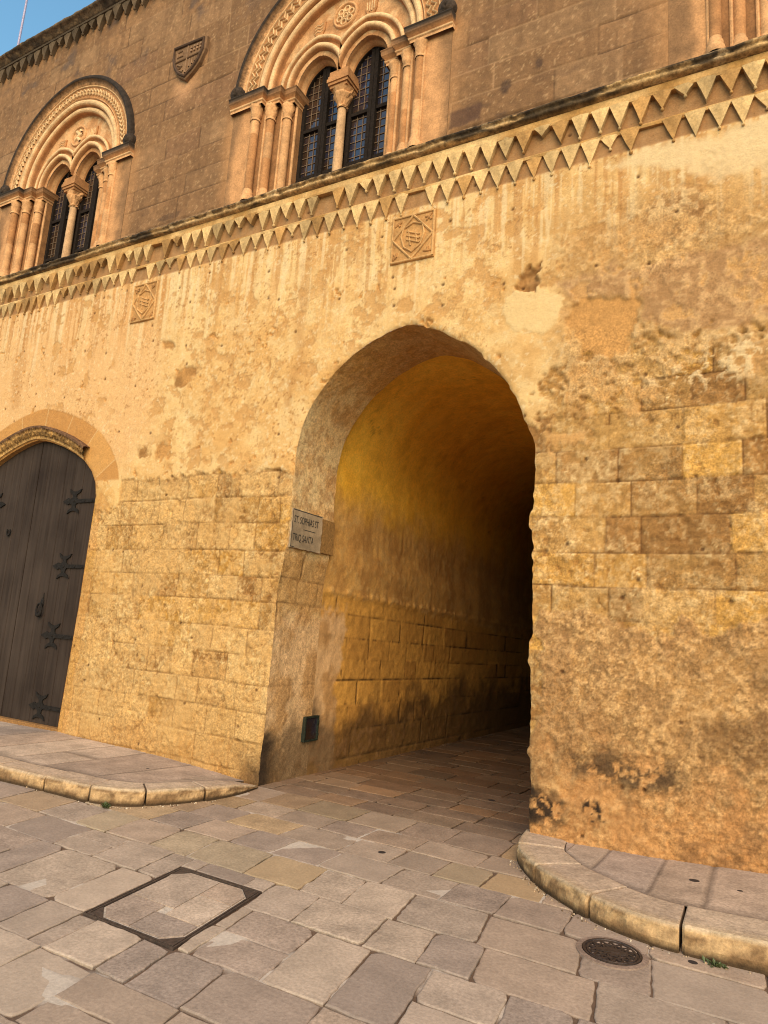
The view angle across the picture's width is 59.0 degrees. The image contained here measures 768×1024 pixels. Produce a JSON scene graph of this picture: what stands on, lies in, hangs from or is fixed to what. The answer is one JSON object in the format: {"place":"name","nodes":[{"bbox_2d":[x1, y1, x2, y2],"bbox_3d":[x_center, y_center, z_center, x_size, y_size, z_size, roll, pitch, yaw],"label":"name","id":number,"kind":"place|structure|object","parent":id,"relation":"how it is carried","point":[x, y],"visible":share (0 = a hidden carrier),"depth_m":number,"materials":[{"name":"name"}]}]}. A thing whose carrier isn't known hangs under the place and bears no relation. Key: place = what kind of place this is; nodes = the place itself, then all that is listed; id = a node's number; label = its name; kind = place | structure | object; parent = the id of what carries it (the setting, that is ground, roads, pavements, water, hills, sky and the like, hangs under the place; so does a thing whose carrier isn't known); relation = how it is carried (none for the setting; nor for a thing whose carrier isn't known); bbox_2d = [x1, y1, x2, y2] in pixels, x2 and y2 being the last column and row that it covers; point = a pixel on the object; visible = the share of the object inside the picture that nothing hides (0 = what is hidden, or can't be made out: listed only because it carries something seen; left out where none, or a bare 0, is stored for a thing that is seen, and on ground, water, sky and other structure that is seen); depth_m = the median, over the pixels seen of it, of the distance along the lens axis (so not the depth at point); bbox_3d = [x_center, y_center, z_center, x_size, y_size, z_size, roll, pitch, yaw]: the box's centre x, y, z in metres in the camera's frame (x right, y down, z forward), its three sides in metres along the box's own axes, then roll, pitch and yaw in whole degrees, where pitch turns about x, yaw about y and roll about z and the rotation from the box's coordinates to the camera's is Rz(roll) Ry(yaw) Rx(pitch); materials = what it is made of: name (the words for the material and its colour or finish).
{"place":"outdoors","nodes":[
{"label":"outdoors","id":0,"kind":"place"},
{"bbox_2d":[0,0,95,55],"label":"sky","id":1,"kind":"structure","parent":0,"point":[40,15],"materials":[{"name":"blue"}]},
{"bbox_2d":[0,721,257,806],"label":"pavement","id":2,"kind":"structure","parent":0,"point":[95,772],"depth_m":6.21,"materials":[{"name":"stone"}]},
{"bbox_2d":[0,756,767,1023],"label":"street","id":3,"kind":"structure","parent":0,"point":[350,915],"depth_m":3.48,"materials":[{"name":"stone"}]},
{"bbox_2d":[101,801,110,807],"bbox_3d":[-2.238,2.360,5.469,0.071,0.039,0.110,11,-12,-35],"label":"weed","id":4,"kind":"object","parent":3,"relation":"on","point":[106,805],"visible":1,"depth_m":5.47,"materials":[{"name":"green plant"}]},
{"bbox_2d":[83,866,261,950],"bbox_3d":[-1.144,2.172,3.755,0.761,0.032,0.808,-2,-11,29],"label":"access cover","id":5,"kind":"object","parent":3,"relation":"on","point":[164,910],"visible":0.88,"depth_m":3.69,"materials":[{"name":"stone"}]},
{"bbox_2d":[26,787,750,973],"bbox_3d":[-1.091,2.432,5.341,7.296,0.013,0.946,-1,-11,27],"label":"grit","id":6,"kind":"object","parent":3,"relation":"on","point":[537,889],"visible":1,"depth_m":4.30,"materials":[{"name":"stone"}]},
{"bbox_2d":[576,936,648,970],"bbox_3d":[1.176,2.278,3.501,0.364,0.027,0.364,-2,-11,29],"label":"drain cover","id":7,"kind":"object","parent":3,"relation":"on","point":[608,955],"visible":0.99,"depth_m":3.47,"materials":[{"name":"metal"}]},
{"bbox_2d":[701,955,728,968],"bbox_3d":[1.673,2.277,3.430,0.131,0.035,0.077,-2,-11,29],"label":"weed","id":8,"kind":"object","parent":3,"relation":"on","point":[716,964],"visible":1,"depth_m":3.43,"materials":[{"name":"green plant"}]},
{"bbox_2d":[239,725,530,843],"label":"passage floor","id":9,"kind":"structure","parent":0,"point":[480,785],"depth_m":7.08,"materials":[{"name":"stone"}]},
{"bbox_2d":[516,829,767,976],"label":"pavement","id":10,"kind":"structure","parent":0,"point":[723,919],"depth_m":3.99,"materials":[{"name":"stone"}]},
{"label":"ground","id":11,"kind":"structure","parent":0,"visible":0},
{"bbox_2d":[0,0,767,873],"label":"palazzo","id":12,"kind":"structure","parent":11,"relation":"on","point":[448,318],"depth_m":7.24,"materials":[{"name":"stone"}]},
{"bbox_2d":[0,442,43,715],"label":"door leaf","id":13,"kind":"structure","parent":12,"relation":"in","point":[19,475],"depth_m":9.22,"materials":[{"name":"brown wood"}]},
{"bbox_2d":[17,0,27,44],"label":"flagpole","id":14,"kind":"object","parent":12,"relation":"on","point":[22,23],"visible":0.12,"depth_m":12.91,"materials":[{"name":"white metal"}]},
{"bbox_2d":[1,442,95,726],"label":"door leaf","id":15,"kind":"structure","parent":12,"relation":"in","point":[56,555],"depth_m":8.66,"materials":[{"name":"brown wood"}]},
{"bbox_2d":[0,75,135,276],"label":"window","id":16,"kind":"structure","parent":12,"relation":"in","point":[78,150],"depth_m":10.35,"materials":[{"name":"stone"}]},
{"bbox_2d":[301,715,319,742],"bbox_3d":[-0.791,2.318,7.266,0.072,0.260,0.255,-2,-11,29],"label":"meter hatch","id":17,"kind":"object","parent":12,"relation":"attached to","point":[310,727],"visible":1,"depth_m":7.25,"materials":[{"name":"green metal"}]},
{"bbox_2d":[288,508,334,555],"bbox_3d":[-0.775,0.228,7.293,0.062,0.408,0.813,-2,-11,29],"label":"street sign","id":18,"kind":"object","parent":12,"relation":"attached to","point":[312,533],"visible":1,"depth_m":7.24,"materials":[{"name":"stone"}]},
{"bbox_2d":[223,0,456,206],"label":"window","id":19,"kind":"structure","parent":12,"relation":"in","point":[309,63],"depth_m":8.03,"materials":[{"name":"stone"}]},
{"bbox_2d":[668,0,767,64],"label":"window","id":20,"kind":"structure","parent":12,"relation":"in","point":[696,28],"depth_m":5.73,"materials":[{"name":"stone"}]}
]}

